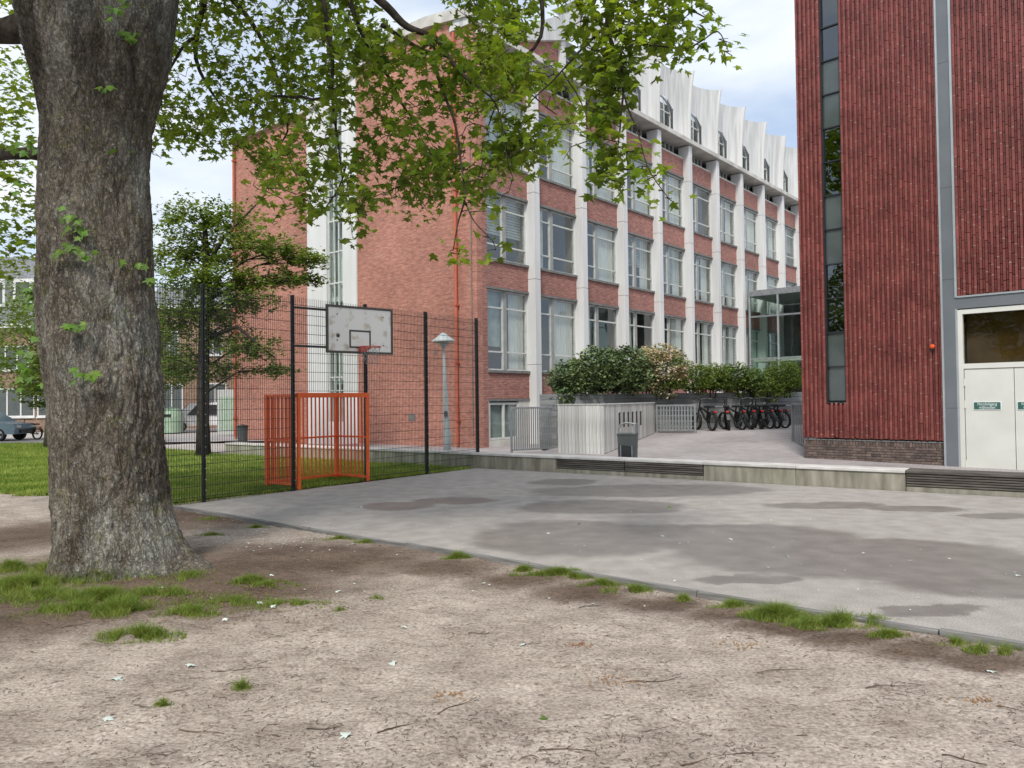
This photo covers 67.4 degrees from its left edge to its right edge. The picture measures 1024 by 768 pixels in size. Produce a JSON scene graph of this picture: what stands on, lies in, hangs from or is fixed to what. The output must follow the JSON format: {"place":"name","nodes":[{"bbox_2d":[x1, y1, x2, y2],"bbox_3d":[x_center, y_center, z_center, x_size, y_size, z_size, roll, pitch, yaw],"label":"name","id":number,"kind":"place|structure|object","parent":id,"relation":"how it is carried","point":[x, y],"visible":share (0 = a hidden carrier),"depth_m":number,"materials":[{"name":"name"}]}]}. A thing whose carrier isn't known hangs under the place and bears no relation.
{"place":"outdoors","nodes":[
{"label":"outdoors","id":0,"kind":"place"},
{"bbox_2d":[0,257,45,431],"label":"brick house","id":1,"kind":"structure","parent":0,"point":[17,411],"depth_m":56.03,"materials":[{"name":"brick"}]},
{"bbox_2d":[0,346,28,371],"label":"window","id":2,"kind":"structure","parent":1,"relation":"in","point":[3,349],"depth_m":56.04,"materials":[{"name":"glass"}]},
{"bbox_2d":[0,388,35,417],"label":"window","id":3,"kind":"structure","parent":1,"relation":"in","point":[17,409],"depth_m":55.96,"materials":[{"name":"glass"}]},
{"bbox_2d":[0,435,263,443],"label":"pavement","id":4,"kind":"structure","parent":0,"point":[171,439],"depth_m":40.40,"materials":[{"name":"grey concrete"}]},
{"bbox_2d":[0,412,35,440],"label":"parked car","id":5,"kind":"object","parent":4,"relation":"on","point":[12,426],"visible":1,"depth_m":40.66,"materials":[{"name":"metal"}]},
{"bbox_2d":[7,355,45,412],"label":"street tree","id":6,"kind":"object","parent":4,"relation":"on","point":[37,403],"visible":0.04,"depth_m":43.26,"materials":[{"name":"green plant"}]},
{"bbox_2d":[155,287,232,427],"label":"brick house","id":7,"kind":"structure","parent":0,"point":[194,394],"depth_m":60.03,"materials":[{"name":"brick"}]},
{"bbox_2d":[164,384,182,408],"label":"window","id":8,"kind":"structure","parent":7,"relation":"in","point":[178,390],"depth_m":59.98,"materials":[{"name":"glass"}]},
{"bbox_2d":[6,428,447,482],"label":"ground","id":9,"kind":"structure","parent":0,"point":[186,446],"depth_m":37.31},
{"bbox_2d":[164,407,182,432],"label":"recycling container","id":10,"kind":"object","parent":9,"relation":"on","point":[171,421],"visible":0.55,"depth_m":49.41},
{"bbox_2d":[159,312,197,396],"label":"street tree","id":11,"kind":"object","parent":9,"relation":"on","point":[178,358],"visible":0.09,"depth_m":49.98,"materials":[{"name":"green plant"}]},
{"bbox_2d":[182,402,216,430],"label":"parked van","id":12,"kind":"object","parent":9,"relation":"on","point":[190,406],"visible":0.09,"depth_m":50.99,"materials":[{"name":"metal"}]},
{"bbox_2d":[217,390,233,434],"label":"service kiosk","id":13,"kind":"object","parent":9,"relation":"on","point":[227,417],"visible":0.24,"depth_m":44.97,"materials":[{"name":"metal"}]},
{"bbox_2d":[219,396,232,430],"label":"door panels","id":14,"kind":"structure","parent":13,"relation":"in","point":[221,398],"depth_m":44.95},
{"bbox_2d":[173,505,1023,650],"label":"edging","id":15,"kind":"object","parent":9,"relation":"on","point":[941,632],"visible":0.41,"depth_m":7.44,"materials":[{"name":"grey concrete"}]},
{"bbox_2d":[225,442,1023,497],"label":"wall","id":16,"kind":"structure","parent":9,"relation":"on","point":[984,483],"depth_m":16.36,"materials":[{"name":"concrete"}]},
{"bbox_2d":[748,286,801,391],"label":"glass link","id":17,"kind":"object","parent":9,"relation":"on","point":[788,298],"visible":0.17,"depth_m":48.11,"materials":[{"name":"glass"}]},
{"bbox_2d":[794,0,1023,469],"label":"red block","id":18,"kind":"structure","parent":9,"relation":"on","point":[910,137],"depth_m":17.57,"materials":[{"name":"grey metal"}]},
{"bbox_2d":[819,0,846,402],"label":"slot window","id":19,"kind":"structure","parent":18,"relation":"in","point":[836,366],"depth_m":18.92,"materials":[{"name":"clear glass"}]},
{"bbox_2d":[964,368,1016,469],"bbox_3d":[10.252,0.827,16.497,0.936,2.320,0.085,-2,-2,44],"label":"door","id":20,"kind":"structure","parent":18,"relation":"in","point":[989,403],"depth_m":16.47,"materials":[{"name":"white metal"}]},
{"bbox_2d":[1014,367,1023,469],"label":"door","id":21,"kind":"structure","parent":18,"relation":"in","point":[1018,372],"depth_m":16.10,"materials":[{"name":"white metal"}]},
{"bbox_2d":[0,441,470,501],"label":"lawn","id":22,"kind":"structure","parent":0,"point":[206,469],"depth_m":19.66,"materials":[{"name":"green plant"}]},
{"bbox_2d":[0,247,34,371],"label":"street tree","id":23,"kind":"object","parent":22,"relation":"on","point":[20,282],"visible":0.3,"depth_m":37.10,"materials":[{"name":"green plant"}]},
{"bbox_2d":[0,282,46,447],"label":"street tree","id":24,"kind":"object","parent":22,"relation":"on","point":[26,330],"visible":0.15,"depth_m":32.20,"materials":[{"name":"green plant"}]},
{"bbox_2d":[151,188,340,455],"bbox_3d":[-9.523,-2.070,26.863,6.955,9.291,4.835,0,-1,-14],"label":"hawthorn tree","id":25,"kind":"object","parent":22,"relation":"on","point":[207,254],"visible":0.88,"depth_m":26.30,"materials":[{"name":"green plant"}]},
{"bbox_2d":[264,393,369,489],"bbox_3d":[-4.282,1.204,16.997,1.130,2.000,2.010,-2,-1,36],"label":"goal","id":26,"kind":"object","parent":22,"relation":"on","point":[272,400],"visible":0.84,"depth_m":17.40,"materials":[{"name":"orange paint"}]},
{"bbox_2d":[172,466,469,504],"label":"fence weeds","id":27,"kind":"object","parent":22,"relation":"on","point":[309,487],"visible":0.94,"depth_m":16.25,"materials":[{"name":"green plant"}]},
{"bbox_2d":[0,0,796,290],"label":"sky","id":28,"kind":"structure","parent":0,"point":[765,85],"materials":[{"name":"white"}]},
{"bbox_2d":[326,443,543,453],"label":"footpath","id":29,"kind":"structure","parent":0,"point":[505,449],"depth_m":28.67,"materials":[{"name":"grey concrete"}]},
{"bbox_2d":[431,333,454,449],"bbox_3d":[-1.913,0.422,22.100,0.690,3.820,0.690,-2,-1,0],"label":"street lamp","id":30,"kind":"object","parent":29,"relation":"on","point":[444,379],"visible":0.73,"depth_m":22.04,"materials":[{"name":"metal"}]},
{"bbox_2d":[510,406,552,452],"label":"barred gate","id":31,"kind":"structure","parent":29,"relation":"on","point":[547,425],"depth_m":24.75,"materials":[{"name":"grey metal"}]},
{"bbox_2d":[0,483,1023,767],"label":"dirt ground","id":32,"kind":"structure","parent":0,"point":[500,681],"depth_m":5.12,"materials":[{"name":"beige soil"}]},
{"bbox_2d":[0,556,40,574],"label":"grass tuft","id":33,"kind":"object","parent":32,"relation":"on","point":[13,566],"visible":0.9,"depth_m":8.48,"materials":[{"name":"green plant"}]},
{"bbox_2d":[21,555,48,578],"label":"grass tuft","id":34,"kind":"object","parent":32,"relation":"on","point":[43,567],"visible":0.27,"depth_m":8.30,"materials":[{"name":"green plant"}]},
{"bbox_2d":[0,583,88,606],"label":"grass tuft","id":35,"kind":"object","parent":32,"relation":"on","point":[37,593],"visible":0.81,"depth_m":7.26,"materials":[{"name":"green plant"}]},
{"bbox_2d":[0,567,111,601],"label":"grass tuft","id":36,"kind":"object","parent":32,"relation":"on","point":[17,583],"visible":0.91,"depth_m":7.64,"materials":[{"name":"green plant"}]},
{"bbox_2d":[8,599,105,619],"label":"grass tuft","id":37,"kind":"object","parent":32,"relation":"on","point":[68,607],"visible":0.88,"depth_m":6.77,"materials":[{"name":"green plant"}]},
{"bbox_2d":[42,566,158,583],"bbox_3d":[-4.290,1.955,7.943,1.285,0.203,0.441,-1,-1,0],"label":"grass tuft","id":38,"kind":"object","parent":32,"relation":"on","point":[109,576],"visible":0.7,"depth_m":7.86,"materials":[{"name":"green plant"}]},
{"bbox_2d":[13,583,188,609],"bbox_3d":[-3.800,1.953,7.147,1.629,0.178,0.824,-1,-1,0],"label":"grass tuft","id":39,"kind":"object","parent":32,"relation":"on","point":[94,594],"visible":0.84,"depth_m":7.11,"materials":[{"name":"green plant"}]},
{"bbox_2d":[88,591,154,618],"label":"grass tuft","id":40,"kind":"object","parent":32,"relation":"on","point":[115,608],"visible":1,"depth_m":6.74,"materials":[{"name":"green plant"}]},
{"bbox_2d":[92,615,187,643],"bbox_3d":[-2.974,1.961,6.123,0.818,0.150,0.423,-1,-1,0],"label":"grass tuft","id":41,"kind":"object","parent":32,"relation":"on","point":[140,632],"visible":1,"depth_m":6.10,"materials":[{"name":"green plant"}]},
{"bbox_2d":[129,583,204,598],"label":"grass tuft","id":42,"kind":"object","parent":32,"relation":"on","point":[157,590],"visible":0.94,"depth_m":7.33,"materials":[{"name":"green plant"}]},
{"bbox_2d":[150,567,217,585],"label":"grass tuft","id":43,"kind":"object","parent":32,"relation":"on","point":[187,574],"visible":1,"depth_m":7.99,"materials":[{"name":"green plant"}]},
{"bbox_2d":[150,600,232,619],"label":"grass tuft","id":44,"kind":"object","parent":32,"relation":"on","point":[190,610],"visible":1,"depth_m":6.74,"materials":[{"name":"green plant"}]},
{"bbox_2d":[153,590,310,615],"bbox_3d":[-2.614,1.997,7.084,1.423,0.093,0.779,-1,-1,0],"label":"grass tuft","id":45,"kind":"object","parent":32,"relation":"on","point":[233,600],"visible":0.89,"depth_m":7.10,"materials":[{"name":"green plant"}]},
{"bbox_2d":[228,674,256,691],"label":"grass tuft","id":46,"kind":"object","parent":32,"relation":"on","point":[243,685],"visible":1,"depth_m":4.95,"materials":[{"name":"green plant"}]},
{"bbox_2d":[215,571,290,584],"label":"grass tuft","id":47,"kind":"object","parent":32,"relation":"on","point":[249,579],"visible":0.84,"depth_m":7.83,"materials":[{"name":"green plant"}]},
{"bbox_2d":[230,579,305,588],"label":"grass tuft","id":48,"kind":"object","parent":32,"relation":"on","point":[267,583],"visible":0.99,"depth_m":7.67,"materials":[{"name":"green plant"}]},
{"bbox_2d":[234,596,344,610],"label":"grass tuft","id":49,"kind":"object","parent":32,"relation":"on","point":[298,602],"visible":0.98,"depth_m":6.95,"materials":[{"name":"green plant"}]},
{"bbox_2d":[155,281,479,502],"bbox_3d":[-3.928,0.204,16.705,0.109,4.080,10.168,-2,-1,36],"label":"fence","id":50,"kind":"object","parent":32,"relation":"on","point":[292,321],"visible":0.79,"depth_m":15.86,"materials":[{"name":"black metal"}]},
{"bbox_2d":[295,304,392,363],"bbox_3d":[-3.465,-1.064,16.599,0.978,1.301,2.389,-2,-1,37],"label":"basketball hoop","id":51,"kind":"object","parent":50,"relation":"attached to","point":[358,330],"visible":1,"depth_m":16.89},
{"bbox_2d":[0,0,748,582],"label":"maple tree","id":52,"kind":"object","parent":32,"relation":"on","point":[98,74],"visible":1,"depth_m":8.33,"materials":[{"name":"green plant"}]},
{"bbox_2d":[438,549,474,559],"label":"grass tuft","id":53,"kind":"object","parent":32,"relation":"on","point":[457,555],"visible":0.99,"depth_m":8.90,"materials":[{"name":"green plant"}]},
{"bbox_2d":[0,582,1023,767],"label":"bark crumbs","id":54,"kind":"object","parent":32,"relation":"on","point":[311,764],"visible":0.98,"depth_m":4.42,"materials":[{"name":"brown wood"}]},
{"bbox_2d":[509,564,588,576],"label":"grass tuft","id":55,"kind":"object","parent":32,"relation":"on","point":[557,571],"visible":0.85,"depth_m":8.04,"materials":[{"name":"green plant"}]},
{"bbox_2d":[98,467,1014,658],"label":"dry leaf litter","id":56,"kind":"object","parent":32,"relation":"on","point":[301,598],"visible":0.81,"depth_m":7.01,"materials":[{"name":"brown plant"}]},
{"bbox_2d":[576,576,626,586],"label":"grass tuft","id":57,"kind":"object","parent":32,"relation":"on","point":[603,581],"visible":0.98,"depth_m":7.57,"materials":[{"name":"green plant"}]},
{"bbox_2d":[599,581,653,593],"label":"grass tuft","id":58,"kind":"object","parent":32,"relation":"on","point":[637,588],"visible":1,"depth_m":7.37,"materials":[{"name":"green plant"}]},
{"bbox_2d":[705,596,757,608],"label":"grass tuft","id":59,"kind":"object","parent":32,"relation":"on","point":[733,603],"visible":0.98,"depth_m":6.75,"materials":[{"name":"green plant"}]},
{"bbox_2d":[735,595,818,622],"bbox_3d":[2.215,1.878,6.402,0.701,0.184,0.492,0,-1,-21],"label":"grass tuft","id":60,"kind":"object","parent":32,"relation":"on","point":[778,612],"visible":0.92,"depth_m":6.34,"materials":[{"name":"green plant"}]},
{"bbox_2d":[779,612,844,630],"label":"grass tuft","id":61,"kind":"object","parent":32,"relation":"on","point":[806,623],"visible":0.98,"depth_m":6.10,"materials":[{"name":"green plant"}]},
{"bbox_2d":[807,604,904,628],"bbox_3d":[2.751,1.864,6.165,0.761,0.161,0.455,-1,-1,21],"label":"grass tuft","id":62,"kind":"object","parent":32,"relation":"on","point":[846,619],"visible":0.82,"depth_m":6.14,"materials":[{"name":"green plant"}]},
{"bbox_2d":[865,624,909,638],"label":"grass tuft","id":63,"kind":"object","parent":32,"relation":"on","point":[886,633],"visible":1,"depth_m":5.87,"materials":[{"name":"green plant"}]},
{"bbox_2d":[935,633,972,646],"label":"grass tuft","id":64,"kind":"object","parent":32,"relation":"on","point":[954,641],"visible":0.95,"depth_m":5.67,"materials":[{"name":"green plant"}]},
{"bbox_2d":[960,636,1022,656],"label":"grass tuft","id":65,"kind":"object","parent":32,"relation":"on","point":[981,649],"visible":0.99,"depth_m":5.48,"materials":[{"name":"green plant"}]},
{"bbox_2d":[231,0,799,447],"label":"school building","id":66,"kind":"structure","parent":0,"point":[575,274],"depth_m":34.66,"materials":[{"name":"brick"}]},
{"bbox_2d":[489,401,517,439],"bbox_3d":[-0.368,1.472,29.800,0.160,1.700,1.750,-2,-2,40],"label":"basement window","id":67,"kind":"structure","parent":66,"relation":"in","point":[499,411],"depth_m":29.75,"materials":[{"name":"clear glass"}]},
{"bbox_2d":[485,88,527,173],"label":"window","id":68,"kind":"structure","parent":66,"relation":"in","point":[491,137],"depth_m":30.66,"materials":[{"name":"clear glass"}]},
{"bbox_2d":[486,191,528,267],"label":"window","id":69,"kind":"structure","parent":66,"relation":"in","point":[510,219],"depth_m":30.99,"materials":[{"name":"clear glass"}]},
{"bbox_2d":[487,286,530,373],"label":"window","id":70,"kind":"structure","parent":66,"relation":"in","point":[506,352],"depth_m":30.51,"materials":[{"name":"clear glass"}]},
{"bbox_2d":[538,111,576,191],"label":"window","id":71,"kind":"structure","parent":66,"relation":"in","point":[555,173],"depth_m":33.42,"materials":[{"name":"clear glass"}]},
{"bbox_2d":[540,204,577,277],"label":"window","id":72,"kind":"structure","parent":66,"relation":"in","point":[555,236],"depth_m":33.93,"materials":[{"name":"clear glass"}]},
{"bbox_2d":[541,294,577,373],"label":"window","id":73,"kind":"structure","parent":66,"relation":"in","point":[556,312],"depth_m":33.29,"materials":[{"name":"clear glass"}]},
{"bbox_2d":[586,136,617,205],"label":"window","id":74,"kind":"structure","parent":66,"relation":"in","point":[604,194],"depth_m":35.75,"materials":[{"name":"glass"}]},
{"bbox_2d":[587,219,618,285],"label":"window","id":75,"kind":"structure","parent":66,"relation":"in","point":[599,236],"depth_m":35.98,"materials":[{"name":"glass"}]},
{"bbox_2d":[588,302,618,372],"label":"window","id":76,"kind":"structure","parent":66,"relation":"in","point":[601,322],"depth_m":36.57,"materials":[{"name":"glass"}]},
{"bbox_2d":[627,152,653,218],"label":"window","id":77,"kind":"structure","parent":66,"relation":"in","point":[640,206],"depth_m":38.69,"materials":[{"name":"glass"}]},
{"bbox_2d":[628,231,654,292],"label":"window","id":78,"kind":"structure","parent":66,"relation":"in","point":[639,274],"depth_m":38.72,"materials":[{"name":"glass"}]},
{"bbox_2d":[629,308,654,371],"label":"window","id":79,"kind":"structure","parent":66,"relation":"in","point":[640,326],"depth_m":39.11,"materials":[{"name":"glass"}]},
{"bbox_2d":[641,314,685,376],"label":"window","id":80,"kind":"structure","parent":66,"relation":"in","point":[673,332],"depth_m":41.13,"materials":[{"name":"glass"}]},
{"bbox_2d":[662,170,684,229],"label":"window","id":81,"kind":"structure","parent":66,"relation":"in","point":[672,183],"depth_m":41.29,"materials":[{"name":"glass"}]},
{"bbox_2d":[663,242,685,299],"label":"window","id":82,"kind":"structure","parent":66,"relation":"in","point":[671,253],"depth_m":41.26,"materials":[{"name":"glass"}]},
{"bbox_2d":[670,319,713,378],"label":"window","id":83,"kind":"structure","parent":66,"relation":"in","point":[703,329],"depth_m":44.09,"materials":[{"name":"glass"}]},
{"bbox_2d":[692,181,712,238],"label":"window","id":84,"kind":"structure","parent":66,"relation":"in","point":[700,213],"depth_m":44.41,"materials":[{"name":"glass"}]},
{"bbox_2d":[694,252,713,304],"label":"window","id":85,"kind":"structure","parent":66,"relation":"in","point":[702,278],"depth_m":44.09,"materials":[{"name":"glass"}]},
{"bbox_2d":[720,194,736,247],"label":"window","id":86,"kind":"structure","parent":66,"relation":"in","point":[726,214],"depth_m":46.73,"materials":[{"name":"glass"}]},
{"bbox_2d":[721,260,738,309],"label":"window","id":87,"kind":"structure","parent":66,"relation":"in","point":[727,294],"depth_m":46.60,"materials":[{"name":"glass"}]},
{"bbox_2d":[722,323,738,375],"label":"window","id":88,"kind":"structure","parent":66,"relation":"in","point":[728,345],"depth_m":46.55,"materials":[{"name":"glass"}]},
{"bbox_2d":[744,205,758,255],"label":"window","id":89,"kind":"structure","parent":66,"relation":"in","point":[750,235],"depth_m":49.20,"materials":[{"name":"glass"}]},
{"bbox_2d":[745,267,760,313],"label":"window","id":90,"kind":"structure","parent":66,"relation":"in","point":[750,275],"depth_m":49.29,"materials":[{"name":"glass"}]},
{"bbox_2d":[746,327,760,376],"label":"window","id":91,"kind":"structure","parent":66,"relation":"in","point":[755,340],"depth_m":49.19,"materials":[{"name":"glass"}]},
{"bbox_2d":[765,215,778,261],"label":"window","id":92,"kind":"structure","parent":66,"relation":"in","point":[769,221],"depth_m":51.99,"materials":[{"name":"glass"}]},
{"bbox_2d":[767,331,777,376],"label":"window","id":93,"kind":"structure","parent":66,"relation":"in","point":[772,345],"depth_m":51.56,"materials":[{"name":"glass"}]},
{"bbox_2d":[766,274,778,317],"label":"window","id":94,"kind":"structure","parent":66,"relation":"in","point":[770,279],"depth_m":51.59,"materials":[{"name":"glass"}]},
{"bbox_2d":[785,224,796,268],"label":"window","id":95,"kind":"structure","parent":66,"relation":"in","point":[789,238],"depth_m":54.82,"materials":[{"name":"glass"}]},
{"bbox_2d":[179,468,1023,640],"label":"court asphalt","id":96,"kind":"structure","parent":0,"point":[823,538],"depth_m":10.35,"materials":[{"name":"grey asphalt"}]},
{"bbox_2d":[533,425,1023,471],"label":"yard paving","id":97,"kind":"structure","parent":0,"point":[767,445],"depth_m":21.93,"materials":[{"name":"grey concrete"}]},
{"bbox_2d":[557,402,654,453],"bbox_3d":[3.054,1.443,24.613,1.684,1.660,5.052,-1,-1,27],"label":"timber screen","id":98,"kind":"object","parent":97,"relation":"on","point":[587,428],"visible":0.72,"depth_m":22.66,"materials":[{"name":"grey wood"}]},
{"bbox_2d":[617,422,637,457],"bbox_3d":[2.900,1.510,19.274,0.479,1.109,0.420,-1,-1,20],"label":"litter bin","id":99,"kind":"object","parent":97,"relation":"on","point":[627,444],"visible":0.9,"depth_m":19.10,"materials":[{"name":"grey metal"}]},
{"bbox_2d":[539,392,801,450],"bbox_3d":[6.770,1.269,28.387,12.764,1.872,1.380,0,-1,-31],"label":"planter","id":100,"kind":"object","parent":97,"relation":"on","point":[547,400],"visible":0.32,"depth_m":27.50,"materials":[{"name":"grey concrete"}]},
{"bbox_2d":[543,343,655,403],"bbox_3d":[3.029,-0.201,26.092,4.126,2.392,1.956,0,-1,-22],"label":"rhododendron","id":101,"kind":"object","parent":100,"relation":"in","point":[615,376],"visible":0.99,"depth_m":25.66,"materials":[{"name":"green plant"}]},
{"bbox_2d":[630,342,696,399],"bbox_3d":[5.312,-0.449,27.084,2.499,2.054,1.638,-1,-1,0],"label":"photinia","id":102,"kind":"object","parent":100,"relation":"in","point":[657,368],"visible":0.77,"depth_m":26.77,"materials":[{"name":"green plant"}]},
{"bbox_2d":[679,362,730,398],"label":"hedge bush","id":103,"kind":"object","parent":100,"relation":"in","point":[704,383],"visible":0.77,"depth_m":28.06,"materials":[{"name":"green plant"}]},
{"bbox_2d":[715,361,774,400],"bbox_3d":[8.835,-0.116,29.211,2.547,1.527,1.523,0,-1,-18],"label":"hedge bush","id":104,"kind":"object","parent":100,"relation":"in","point":[740,383],"visible":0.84,"depth_m":28.96,"materials":[{"name":"green plant"}]},
{"bbox_2d":[756,359,801,403],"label":"hedge bush","id":105,"kind":"object","parent":100,"relation":"in","point":[782,384],"visible":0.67,"depth_m":29.78,"materials":[{"name":"green plant"}]},
{"bbox_2d":[656,404,695,432],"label":"lattice gate","id":106,"kind":"structure","parent":97,"relation":"on","point":[675,415],"depth_m":26.07,"materials":[{"name":"grey metal"}]},
{"bbox_2d":[692,398,718,430],"bbox_3d":[6.748,1.053,26.895,0.740,1.143,1.764,0,-1,-14],"label":"bicycle","id":107,"kind":"object","parent":97,"relation":"on","point":[707,417],"visible":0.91,"depth_m":26.67,"materials":[{"name":"metal"}]},
{"bbox_2d":[718,397,748,429],"bbox_3d":[7.865,1.043,27.320,0.700,1.154,1.688,0,-1,-37],"label":"bicycle","id":108,"kind":"object","parent":97,"relation":"on","point":[736,417],"visible":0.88,"depth_m":27.05,"materials":[{"name":"black metal"}]},
{"bbox_2d":[733,397,756,429],"bbox_3d":[8.315,1.046,27.567,0.707,1.148,1.700,-1,-1,10],"label":"bicycle","id":109,"kind":"object","parent":97,"relation":"on","point":[754,415],"visible":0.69,"depth_m":27.24,"materials":[{"name":"black metal"}]},
{"bbox_2d":[746,397,766,428],"bbox_3d":[8.895,1.046,27.788,0.740,1.143,1.764,-1,-1,5],"label":"bicycle","id":110,"kind":"object","parent":97,"relation":"on","point":[760,414],"visible":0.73,"depth_m":27.46,"materials":[{"name":"black metal"}]},
{"bbox_2d":[743,397,776,428],"bbox_3d":[9.022,1.043,27.973,0.702,1.152,1.692,0,-2,-41],"label":"bicycle","id":111,"kind":"object","parent":97,"relation":"on","point":[773,414],"visible":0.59,"depth_m":27.53,"materials":[{"name":"black metal"}]},
{"bbox_2d":[757,398,783,427],"bbox_3d":[9.495,1.039,28.221,0.698,1.160,1.683,-1,-1,10],"label":"bicycle","id":112,"kind":"object","parent":97,"relation":"on","point":[781,415],"visible":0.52,"depth_m":27.79,"materials":[{"name":"black metal"}]},
{"bbox_2d":[791,403,803,445],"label":"side gate","id":113,"kind":"structure","parent":97,"relation":"on","point":[793,420],"depth_m":21.96,"materials":[{"name":"grey metal"}]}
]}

